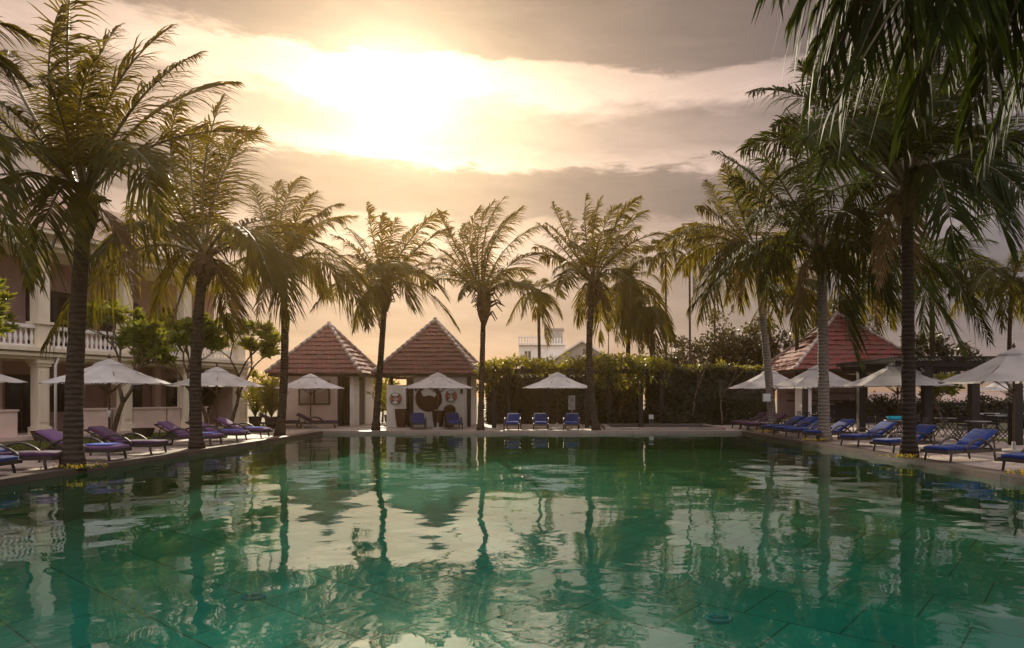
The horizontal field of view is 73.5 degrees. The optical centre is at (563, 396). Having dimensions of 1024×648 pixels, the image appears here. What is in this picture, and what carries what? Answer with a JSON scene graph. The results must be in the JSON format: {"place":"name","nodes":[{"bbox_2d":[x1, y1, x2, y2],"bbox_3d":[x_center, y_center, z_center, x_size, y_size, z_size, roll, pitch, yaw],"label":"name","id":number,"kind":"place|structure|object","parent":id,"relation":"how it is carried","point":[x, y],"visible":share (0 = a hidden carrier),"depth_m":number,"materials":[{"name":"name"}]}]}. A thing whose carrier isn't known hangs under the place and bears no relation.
{"place":"outdoors","nodes":[
{"label":"outdoors","id":0,"kind":"place"},
{"bbox_2d":[0,424,294,450],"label":"lawn","id":1,"kind":"structure","parent":0,"point":[92,440],"depth_m":23.75,"materials":[{"name":"green plant"}]},
{"bbox_2d":[0,277,21,337],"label":"frangipani tree","id":2,"kind":"object","parent":1,"relation":"on","point":[7,327],"visible":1,"depth_m":19.83,"materials":[{"name":"green plant"}]},
{"bbox_2d":[62,296,179,431],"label":"frangipani tree","id":3,"kind":"object","parent":1,"relation":"on","point":[150,342],"visible":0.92,"depth_m":23.45,"materials":[{"name":"green plant"}]},
{"bbox_2d":[126,309,230,424],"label":"frangipani tree","id":4,"kind":"object","parent":1,"relation":"on","point":[180,333],"visible":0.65,"depth_m":28.06,"materials":[{"name":"green plant"}]},
{"bbox_2d":[203,312,280,428],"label":"frangipani tree","id":5,"kind":"object","parent":1,"relation":"on","point":[271,337],"visible":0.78,"depth_m":32.21,"materials":[{"name":"green plant"}]},
{"bbox_2d":[234,377,274,426],"bbox_3d":[-15.864,0.279,35.210,2.035,2.643,2.880,0,0,-26],"label":"potted plant","id":6,"kind":"object","parent":1,"relation":"on","point":[256,406],"visible":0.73,"depth_m":34.82,"materials":[{"name":"green plant"}]},
{"bbox_2d":[247,368,278,424],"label":"shrub","id":7,"kind":"object","parent":1,"relation":"on","point":[254,373],"visible":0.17,"depth_m":38.86,"materials":[{"name":"green plant"}]},
{"bbox_2d":[253,377,288,427],"bbox_3d":[-15.084,0.300,35.106,2.037,2.599,1.894,0,0,26],"label":"potted plant","id":8,"kind":"object","parent":1,"relation":"on","point":[271,398],"visible":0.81,"depth_m":34.47,"materials":[{"name":"green plant"}]},
{"bbox_2d":[0,489,1023,647],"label":"pool basin","id":9,"kind":"object","parent":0,"point":[535,571],"visible":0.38,"depth_m":10.45,"materials":[{"name":"tile"}]},
{"bbox_2d":[241,593,266,600],"bbox_3d":[-3.240,2.100,7.150,0.263,0.043,0.204,0,0,0],"label":"pool fitting","id":10,"kind":"object","parent":9,"relation":"in","point":[254,597],"visible":1,"depth_m":7.11,"materials":[{"name":"plastic"}]},
{"bbox_2d":[705,614,732,623],"bbox_3d":[1.470,2.100,6.440,0.263,0.043,0.204,0,0,0],"label":"pool fitting","id":11,"kind":"object","parent":9,"relation":"in","point":[716,618],"visible":1,"depth_m":6.40,"materials":[{"name":"plastic"}]},
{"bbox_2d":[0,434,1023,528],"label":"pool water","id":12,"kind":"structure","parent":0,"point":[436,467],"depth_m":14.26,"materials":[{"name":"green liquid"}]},
{"bbox_2d":[0,423,1023,474],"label":"paving","id":13,"kind":"structure","parent":0,"point":[980,459],"depth_m":22.75,"materials":[{"name":"beige stone"}]},
{"bbox_2d":[0,455,22,472],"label":"sun lounger","id":14,"kind":"object","parent":13,"relation":"on","point":[12,460],"visible":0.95,"depth_m":13.78,"materials":[{"name":"fabric"}]},
{"bbox_2d":[0,16,45,293],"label":"palm tree","id":15,"kind":"object","parent":13,"relation":"on","point":[7,65],"visible":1,"depth_m":10.65,"materials":[{"name":"green plant"}]},
{"bbox_2d":[0,442,61,469],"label":"sun lounger","id":16,"kind":"object","parent":13,"relation":"on","point":[36,454],"visible":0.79,"depth_m":14.66,"materials":[{"name":"fabric"}]},
{"bbox_2d":[32,429,131,462],"bbox_3d":[-11.936,1.209,16.950,1.995,0.794,0.804,0,0,-3],"label":"sun lounger","id":17,"kind":"object","parent":13,"relation":"on","point":[54,436],"visible":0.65,"depth_m":16.68,"materials":[{"name":"fabric"}]},
{"bbox_2d":[39,354,172,441],"bbox_3d":[-14.297,0.130,21.500,3.289,2.940,3.289,0,0,-17],"label":"beach umbrella","id":18,"kind":"object","parent":13,"relation":"on","point":[108,372],"visible":0.79,"depth_m":21.03,"materials":[{"name":"fabric"}]},
{"bbox_2d":[84,426,170,455],"bbox_3d":[-11.988,1.209,18.799,1.995,0.794,0.804,0,0,0],"label":"sun lounger","id":19,"kind":"object","parent":13,"relation":"on","point":[108,434],"visible":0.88,"depth_m":18.51,"materials":[{"name":"fabric"}]},
{"bbox_2d":[0,430,322,485],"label":"pool coping","id":20,"kind":"object","parent":13,"relation":"on","point":[20,477],"visible":0.89,"depth_m":17.23,"materials":[{"name":"stone"}]},
{"bbox_2d":[153,421,225,444],"bbox_3d":[-12.188,1.209,22.299,1.995,0.794,0.804,0,0,0],"label":"sun lounger","id":21,"kind":"object","parent":13,"relation":"on","point":[179,432],"visible":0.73,"depth_m":22.00,"materials":[{"name":"fabric"}]},
{"bbox_2d":[39,94,371,448],"bbox_3d":[-11.016,-3.763,21.100,7.603,10.862,11.537,0,0,-44],"label":"palm tree","id":22,"kind":"object","parent":13,"relation":"on","point":[205,268],"visible":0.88,"depth_m":20.69,"materials":[{"name":"green plant"}]},
{"bbox_2d":[166,363,263,429],"bbox_3d":[-13.855,0.130,27.300,3.289,2.940,3.289,0,0,-6],"label":"beach umbrella","id":23,"kind":"object","parent":13,"relation":"on","point":[216,377],"visible":0.76,"depth_m":26.77,"materials":[{"name":"fabric"}]},
{"bbox_2d":[185,420,250,440],"bbox_3d":[-12.238,1.209,24.199,1.995,0.794,0.804,0,0,0],"label":"sun lounger","id":24,"kind":"object","parent":13,"relation":"on","point":[228,431],"visible":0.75,"depth_m":23.92,"materials":[{"name":"fabric"}]},
{"bbox_2d":[213,417,272,437],"bbox_3d":[-12.287,1.209,26.199,1.995,0.794,0.804,0,0,0],"label":"sun lounger","id":25,"kind":"object","parent":13,"relation":"on","point":[232,425],"visible":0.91,"depth_m":25.91,"materials":[{"name":"fabric"}]},
{"bbox_2d":[156,176,382,435],"bbox_3d":[-11.164,-3.987,27.807,8.924,11.322,7.063,0,0,0],"label":"palm tree","id":26,"kind":"object","parent":13,"relation":"on","point":[317,279],"visible":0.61,"depth_m":27.12,"materials":[{"name":"green plant"}]},
{"bbox_2d":[258,413,298,427],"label":"sun lounger","id":27,"kind":"object","parent":13,"relation":"on","point":[268,418],"visible":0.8,"depth_m":33.97,"materials":[{"name":"fabric"}]},
{"bbox_2d":[274,371,344,427],"bbox_3d":[-13.024,0.130,35.200,3.289,2.940,3.289,0,0,-11],"label":"beach umbrella","id":28,"kind":"object","parent":13,"relation":"on","point":[310,381],"visible":0.94,"depth_m":34.64,"materials":[{"name":"fabric"}]},
{"bbox_2d":[295,413,337,428],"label":"sun lounger","id":29,"kind":"object","parent":13,"relation":"on","point":[312,421],"visible":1,"depth_m":33.98,"materials":[{"name":"fabric"}]},
{"bbox_2d":[264,321,382,425],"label":"pavilion","id":30,"kind":"structure","parent":13,"relation":"on","point":[328,351],"depth_m":37.05,"materials":[{"name":"paint"}]},
{"bbox_2d":[298,381,329,404],"bbox_3d":[-13.482,-0.200,36.970,1.700,1.300,0.050,0,0,0],"label":"window","id":31,"kind":"structure","parent":30,"relation":"in","point":[321,396],"depth_m":36.98,"materials":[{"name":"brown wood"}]},
{"bbox_2d":[359,380,363,424],"bbox_3d":[-11.482,0.340,38.700,0.080,2.480,1.180,0,0,0],"label":"door","id":32,"kind":"structure","parent":30,"relation":"in","point":[361,383],"depth_m":38.72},
{"bbox_2d":[310,201,460,429],"bbox_3d":[-8.116,-3.636,31.794,6.524,10.604,7.555,0,0,-11],"label":"palm tree","id":33,"kind":"object","parent":13,"relation":"on","point":[384,274],"visible":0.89,"depth_m":31.42,"materials":[{"name":"green plant"}]},
{"bbox_2d":[394,409,407,427],"bbox_3d":[-8.383,1.119,35.350,0.579,0.962,0.579,0,0,0],"label":"woven basket","id":34,"kind":"object","parent":13,"relation":"on","point":[401,417],"visible":1,"depth_m":35.11,"materials":[{"name":"brown wicker"}]},
{"bbox_2d":[409,413,426,429],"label":"sun lounger","id":35,"kind":"object","parent":13,"relation":"on","point":[417,419],"visible":1,"depth_m":34.17,"materials":[{"name":"fabric"}]},
{"bbox_2d":[370,317,478,426],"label":"pavilion","id":36,"kind":"structure","parent":13,"relation":"on","point":[433,345],"depth_m":36.10,"materials":[{"name":"paint"}]},
{"bbox_2d":[415,388,441,411],"bbox_3d":[-7.113,0.100,36.070,1.409,1.410,0.169,0,0,0],"label":"moon window","id":37,"kind":"structure","parent":36,"relation":"in","point":[426,399],"depth_m":36.07,"materials":[{"name":"brown wood"}]},
{"bbox_2d":[402,369,473,428],"bbox_3d":[-6.174,0.130,33.600,3.289,2.940,3.289,0,0,-22],"label":"beach umbrella","id":38,"kind":"object","parent":13,"relation":"on","point":[437,380],"visible":0.98,"depth_m":33.00,"materials":[{"name":"fabric"}]},
{"bbox_2d":[445,413,462,429],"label":"sun lounger","id":39,"kind":"object","parent":13,"relation":"on","point":[452,419],"visible":1,"depth_m":34.19,"materials":[{"name":"fabric"}]},
{"bbox_2d":[415,196,555,429],"bbox_3d":[-3.600,-3.916,31.989,6.849,11.142,7.079,0,0,0],"label":"palm tree","id":40,"kind":"object","parent":13,"relation":"on","point":[482,287],"visible":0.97,"depth_m":31.85,"materials":[{"name":"green plant"}]},
{"bbox_2d":[503,413,521,429],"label":"sun lounger","id":41,"kind":"object","parent":13,"relation":"on","point":[514,419],"visible":0.99,"depth_m":33.22,"materials":[{"name":"fabric"}]},
{"bbox_2d":[316,430,748,433],"bbox_3d":[-1.400,1.633,31.240,20.140,0.135,0.560,0,0,0],"label":"pool coping","id":42,"kind":"object","parent":13,"relation":"on","point":[532,431],"visible":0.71,"depth_m":30.96,"materials":[{"name":"grey stone"}]},
{"bbox_2d":[532,413,548,429],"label":"sun lounger","id":43,"kind":"object","parent":13,"relation":"on","point":[540,419],"visible":1,"depth_m":33.22,"materials":[{"name":"fabric"}]},
{"bbox_2d":[523,369,586,429],"bbox_3d":[-0.290,0.130,33.200,3.289,2.940,3.289,0,0,-9],"label":"beach umbrella","id":44,"kind":"object","parent":13,"relation":"on","point":[557,380],"visible":0.97,"depth_m":32.52,"materials":[{"name":"fabric"}]},
{"bbox_2d":[484,368,637,423],"bbox_3d":[-0.024,-0.057,40.054,9.569,3.727,1.638,0,0,0],"label":"hedge","id":45,"kind":"object","parent":13,"relation":"on","point":[527,403],"visible":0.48,"depth_m":39.71,"materials":[{"name":"green plant"}]},
{"bbox_2d":[563,413,579,429],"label":"sun lounger","id":46,"kind":"object","parent":13,"relation":"on","point":[571,419],"visible":1,"depth_m":33.27,"materials":[{"name":"fabric"}]},
{"bbox_2d":[486,366,667,427],"bbox_3d":[0.600,0.025,36.250,9.801,3.150,3.300,0,0,0],"label":"pergola","id":47,"kind":"object","parent":13,"relation":"on","point":[523,370],"visible":0.51,"depth_m":37.39,"materials":[{"name":"brown wood"}]},
{"bbox_2d":[472,351,672,397],"bbox_3d":[0.488,-1.091,36.120,10.459,2.482,4.142,0,0,0],"label":"vine","id":48,"kind":"object","parent":47,"relation":"on","point":[605,362],"visible":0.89,"depth_m":34.64,"materials":[{"name":"green plant"}]},
{"bbox_2d":[531,193,670,429],"bbox_3d":[1.755,-3.930,31.394,6.236,11.239,7.194,0,0,-7],"label":"palm tree","id":49,"kind":"object","parent":13,"relation":"on","point":[594,296],"visible":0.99,"depth_m":31.80,"materials":[{"name":"green plant"}]},
{"bbox_2d":[593,350,651,413],"bbox_3d":[3.540,-0.532,39.513,4.574,4.384,2.883,0,0,0],"label":"shrub","id":50,"kind":"object","parent":13,"relation":"on","point":[624,394],"visible":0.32,"depth_m":39.26,"materials":[{"name":"green plant"}]},
{"bbox_2d":[582,407,699,425],"bbox_3d":[4.283,1.236,37.651,6.582,1.282,1.126,0,0,0],"label":"hedge","id":51,"kind":"object","parent":13,"relation":"on","point":[631,417],"visible":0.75,"depth_m":37.49,"materials":[{"name":"green plant"}]},
{"bbox_2d":[605,427,725,429],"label":"pool kerb","id":52,"kind":"structure","parent":13,"relation":"on","point":[665,428],"depth_m":32.30,"materials":[{"name":"grey stone"}]},
{"bbox_2d":[643,359,766,424],"bbox_3d":[8.131,-0.126,38.752,7.342,4.032,1.796,0,0,0],"label":"hedge","id":53,"kind":"object","parent":13,"relation":"on","point":[681,388],"visible":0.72,"depth_m":38.29,"materials":[{"name":"green plant"}]},
{"bbox_2d":[655,161,856,432],"bbox_3d":[8.333,-4.589,30.571,8.328,12.514,6.729,0,0,0],"label":"palm tree","id":54,"kind":"object","parent":13,"relation":"on","point":[734,244],"visible":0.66,"depth_m":30.12,"materials":[{"name":"green plant"}]},
{"bbox_2d":[744,414,787,429],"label":"sun lounger","id":55,"kind":"object","parent":13,"relation":"on","point":[757,424],"visible":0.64,"depth_m":31.41,"materials":[{"name":"fabric"}]},
{"bbox_2d":[729,370,811,391],"bbox_3d":[10.436,0.030,34.500,3.788,3.140,3.788,0,0,-11],"label":"beach umbrella","id":56,"kind":"object","parent":13,"relation":"on","point":[757,382],"visible":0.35,"depth_m":33.86,"materials":[{"name":"grey fabric"}]},
{"bbox_2d":[760,415,805,432],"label":"sun lounger","id":57,"kind":"object","parent":13,"relation":"on","point":[796,418],"visible":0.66,"depth_m":29.06,"materials":[{"name":"fabric"}]},
{"bbox_2d":[771,416,817,434],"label":"sun lounger","id":58,"kind":"object","parent":13,"relation":"on","point":[810,420],"visible":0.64,"depth_m":27.65,"materials":[{"name":"fabric"}]},
{"bbox_2d":[782,418,834,437],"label":"sun lounger","id":59,"kind":"object","parent":13,"relation":"on","point":[799,430],"visible":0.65,"depth_m":26.10,"materials":[{"name":"fabric"}]},
{"bbox_2d":[771,361,864,416],"bbox_3d":[11.175,0.030,30.000,3.788,3.140,3.788,0,0,-20],"label":"beach umbrella","id":60,"kind":"object","parent":13,"relation":"on","point":[808,378],"visible":0.6,"depth_m":29.25,"materials":[{"name":"grey fabric"}]},
{"bbox_2d":[688,104,970,441],"bbox_3d":[9.793,-4.465,24.640,11.775,12.238,7.927,0,0,-36],"label":"palm tree","id":61,"kind":"object","parent":13,"relation":"on","point":[821,261],"visible":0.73,"depth_m":23.62,"materials":[{"name":"green plant"}]},
{"bbox_2d":[802,419,857,440],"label":"sun lounger","id":62,"kind":"object","parent":13,"relation":"on","point":[838,427],"visible":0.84,"depth_m":24.56,"materials":[{"name":"fabric"}]},
{"bbox_2d":[837,421,900,446],"bbox_3d":[9.851,1.215,22.004,1.995,0.783,0.804,0,0,-24],"label":"sun lounger","id":63,"kind":"object","parent":13,"relation":"on","point":[879,430],"visible":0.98,"depth_m":21.87,"materials":[{"name":"fabric"}]},
{"bbox_2d":[735,21,1023,456],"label":"palm tree","id":64,"kind":"object","parent":13,"relation":"on","point":[907,198],"visible":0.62,"depth_m":16.74,"materials":[{"name":"green plant"}]},
{"bbox_2d":[742,430,1023,484],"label":"pool coping","id":65,"kind":"object","parent":13,"relation":"on","point":[996,474],"visible":1,"depth_m":17.02,"materials":[{"name":"stone"}]},
{"bbox_2d":[866,391,899,422],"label":"shrub","id":66,"kind":"object","parent":13,"relation":"on","point":[876,405],"visible":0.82,"depth_m":38.89,"materials":[{"name":"green plant"}]},
{"bbox_2d":[751,0,1023,180],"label":"palm tree","id":67,"kind":"object","parent":13,"relation":"on","point":[977,33],"visible":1,"depth_m":7.31,"materials":[{"name":"green plant"}]},
{"bbox_2d":[842,363,955,435],"bbox_3d":[13.132,0.030,26.800,3.788,3.140,3.788,0,0,-6],"label":"beach umbrella","id":68,"kind":"object","parent":13,"relation":"on","point":[889,376],"visible":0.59,"depth_m":26.10,"materials":[{"name":"grey fabric"}]},
{"bbox_2d":[869,424,940,452],"bbox_3d":[9.859,1.215,19.686,1.995,0.783,0.804,0,0,-23],"label":"sun lounger","id":69,"kind":"object","parent":13,"relation":"on","point":[923,430],"visible":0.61,"depth_m":19.55,"materials":[{"name":"fabric"}]},
{"bbox_2d":[830,356,1022,444],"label":"dining shelter","id":70,"kind":"object","parent":13,"relation":"on","point":[926,365],"visible":0.72,"depth_m":25.92,"materials":[{"name":"brown wood"}]},
{"bbox_2d":[920,429,1001,461],"bbox_3d":[9.851,1.215,16.904,1.995,0.783,0.804,0,0,-24],"label":"sun lounger","id":71,"kind":"object","parent":13,"relation":"on","point":[973,441],"visible":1,"depth_m":16.78,"materials":[{"name":"fabric"}]},
{"bbox_2d":[938,343,1023,452],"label":"beach umbrella","id":72,"kind":"object","parent":13,"relation":"on","point":[1006,367],"visible":0.97,"depth_m":19.26,"materials":[{"name":"grey fabric"}]},
{"bbox_2d":[997,449,1023,469],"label":"sun lounger","id":73,"kind":"object","parent":13,"relation":"on","point":[1017,457],"visible":0.97,"depth_m":14.29,"materials":[{"name":"fabric"}]},
{"bbox_2d":[0,398,1023,444],"bbox_3d":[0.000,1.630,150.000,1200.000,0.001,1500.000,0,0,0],"label":"ground","id":74,"kind":"structure","parent":0,"point":[1004,425],"depth_m":42.80,"materials":[{"name":"beige stone"}]},
{"bbox_2d":[0,184,253,441],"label":"hotel building","id":75,"kind":"structure","parent":74,"relation":"on","point":[32,404],"depth_m":28.77,"materials":[{"name":"beige paint"}]},
{"bbox_2d":[5,374,29,432],"bbox_3d":[-21.809,0.285,27.479,0.078,2.330,1.160,0,0,17],"label":"door","id":76,"kind":"structure","parent":75,"relation":"in","point":[17,395],"depth_m":27.41,"materials":[{"name":"brown wood"}]},
{"bbox_2d":[26,287,70,346],"bbox_3d":[-21.328,-3.130,28.385,0.088,2.540,1.900,0,0,17],"label":"door","id":77,"kind":"structure","parent":75,"relation":"in","point":[56,306],"depth_m":28.55,"materials":[{"name":"brown wood"}]},
{"bbox_2d":[50,383,64,411],"bbox_3d":[-21.364,-0.015,28.964,0.078,1.330,0.760,0,0,17],"label":"window","id":78,"kind":"structure","parent":75,"relation":"in","point":[60,387],"depth_m":28.88,"materials":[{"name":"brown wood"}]},
{"bbox_2d":[132,384,141,406],"bbox_3d":[-20.460,0.235,31.981,0.078,2.430,1.660,0,0,17],"label":"window","id":79,"kind":"structure","parent":75,"relation":"in","point":[137,391],"depth_m":32.50,"materials":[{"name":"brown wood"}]},
{"bbox_2d":[166,379,176,406],"bbox_3d":[-19.573,0.285,34.957,0.078,2.330,1.760,0,0,17],"label":"window","id":80,"kind":"structure","parent":75,"relation":"in","point":[171,391],"depth_m":34.35,"materials":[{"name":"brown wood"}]},
{"bbox_2d":[0,0,264,470],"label":"palm tree","id":81,"kind":"object","parent":74,"relation":"on","point":[89,158],"visible":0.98,"depth_m":14.60,"materials":[{"name":"green plant"}]},
{"bbox_2d":[492,268,587,361],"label":"palm tree","id":82,"kind":"object","parent":74,"relation":"on","point":[542,310],"visible":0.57,"depth_m":46.59,"materials":[{"name":"green plant"}]},
{"bbox_2d":[518,328,564,376],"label":"white building","id":83,"kind":"structure","parent":74,"relation":"on","point":[530,349],"depth_m":95.00,"materials":[{"name":"paint"}]},
{"bbox_2d":[553,340,602,376],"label":"gabled hall","id":84,"kind":"structure","parent":74,"relation":"on","point":[578,348],"depth_m":88.00,"materials":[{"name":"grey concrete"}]},
{"bbox_2d":[571,255,675,353],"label":"palm tree","id":85,"kind":"object","parent":74,"relation":"on","point":[626,312],"visible":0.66,"depth_m":42.42,"materials":[{"name":"green plant"}]},
{"bbox_2d":[626,295,676,357],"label":"palm tree","id":86,"kind":"object","parent":74,"relation":"on","point":[658,316],"visible":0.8,"depth_m":42.30,"materials":[{"name":"green plant"}]},
{"bbox_2d":[628,223,701,360],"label":"palm tree","id":87,"kind":"object","parent":74,"relation":"on","point":[664,269],"visible":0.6,"depth_m":49.50,"materials":[{"name":"green plant"}]},
{"bbox_2d":[652,335,699,368],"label":"broadleaf tree","id":88,"kind":"object","parent":74,"relation":"on","point":[677,359],"visible":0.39,"depth_m":55.50,"materials":[{"name":"green plant"}]},
{"bbox_2d":[663,221,715,367],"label":"palm tree","id":89,"kind":"object","parent":74,"relation":"on","point":[701,259],"visible":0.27,"depth_m":49.92,"materials":[{"name":"green plant"}]},
{"bbox_2d":[683,219,737,363],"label":"palm tree","id":90,"kind":"object","parent":74,"relation":"on","point":[712,252],"visible":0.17,"depth_m":52.10,"materials":[{"name":"green plant"}]},
{"bbox_2d":[679,303,779,370],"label":"broadleaf tree","id":91,"kind":"object","parent":74,"relation":"on","point":[733,347],"visible":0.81,"depth_m":51.13,"materials":[{"name":"green plant"}]},
{"bbox_2d":[747,318,799,367],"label":"broadleaf tree","id":92,"kind":"object","parent":74,"relation":"on","point":[758,350],"visible":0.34,"depth_m":50.26,"materials":[{"name":"green plant"}]},
{"bbox_2d":[746,256,831,376],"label":"palm tree","id":93,"kind":"object","parent":74,"relation":"on","point":[810,299],"visible":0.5,"depth_m":43.88,"materials":[{"name":"green plant"}]},
{"bbox_2d":[762,311,920,422],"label":"bar pavilion","id":94,"kind":"structure","parent":74,"relation":"on","point":[789,362],"depth_m":41.91,"materials":[{"name":"red tile"}]},
{"bbox_2d":[799,293,889,334],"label":"broadleaf tree","id":95,"kind":"object","parent":74,"relation":"on","point":[834,307],"visible":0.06,"depth_m":57.30,"materials":[{"name":"green plant"}]},
{"bbox_2d":[809,255,901,338],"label":"palm tree","id":96,"kind":"object","parent":74,"relation":"on","point":[893,320],"visible":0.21,"depth_m":43.18,"materials":[{"name":"green plant"}]},
{"bbox_2d":[896,396,946,424],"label":"shrub","id":97,"kind":"object","parent":74,"relation":"on","point":[919,407],"visible":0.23,"depth_m":38.75,"materials":[{"name":"green plant"}]},
{"bbox_2d":[849,213,1000,423],"bbox_3d":[19.828,-3.649,36.219,10.975,10.802,6.109,0,0,-36],"label":"palm tree","id":98,"kind":"object","parent":74,"relation":"on","point":[970,306],"visible":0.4,"depth_m":34.91,"materials":[{"name":"green plant"}]},
{"bbox_2d":[833,395,1023,422],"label":"hedge","id":99,"kind":"object","parent":74,"relation":"on","point":[1002,406],"visible":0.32,"depth_m":42.15,"materials":[{"name":"green plant"}]},
{"bbox_2d":[899,329,981,401],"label":"broadleaf tree","id":100,"kind":"object","parent":74,"relation":"on","point":[941,349],"visible":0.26,"depth_m":43.23,"materials":[{"name":"green plant"}]},
{"bbox_2d":[950,392,996,419],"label":"shrub","id":101,"kind":"object","parent":74,"relation":"on","point":[990,405],"visible":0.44,"depth_m":38.79,"materials":[{"name":"green plant"}]},
{"bbox_2d":[941,250,1023,349],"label":"palm tree","id":102,"kind":"object","parent":74,"relation":"on","point":[1010,286],"visible":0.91,"depth_m":34.11,"materials":[{"name":"green plant"}]},
{"bbox_2d":[980,384,1023,398],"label":"beach umbrella","id":103,"kind":"object","parent":74,"relation":"on","point":[993,387],"visible":0.34,"depth_m":46.57,"materials":[{"name":"grey fabric"}]},
{"bbox_2d":[0,0,1023,397],"label":"sky","id":104,"kind":"structure","parent":0,"point":[410,109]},
{"bbox_2d":[609,425,705,426],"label":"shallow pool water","id":105,"kind":"structure","parent":0,"point":[657,426],"depth_m":35.27,"materials":[{"name":"liquid"}]},
{"bbox_2d":[917,372,965,428],"bbox_3d":[18.445,0.186,33.687,2.097,2.910,2.749,0,0,0],"label":"shrub","id":106,"kind":"object","parent":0,"point":[950,390],"visible":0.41,"depth_m":33.43,"materials":[{"name":"green plant"}]},
{"bbox_2d":[868,392,1023,402],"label":"boundary wall","id":107,"kind":"structure","parent":0,"point":[962,395],"depth_m":60.00,"materials":[{"name":"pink paint"}]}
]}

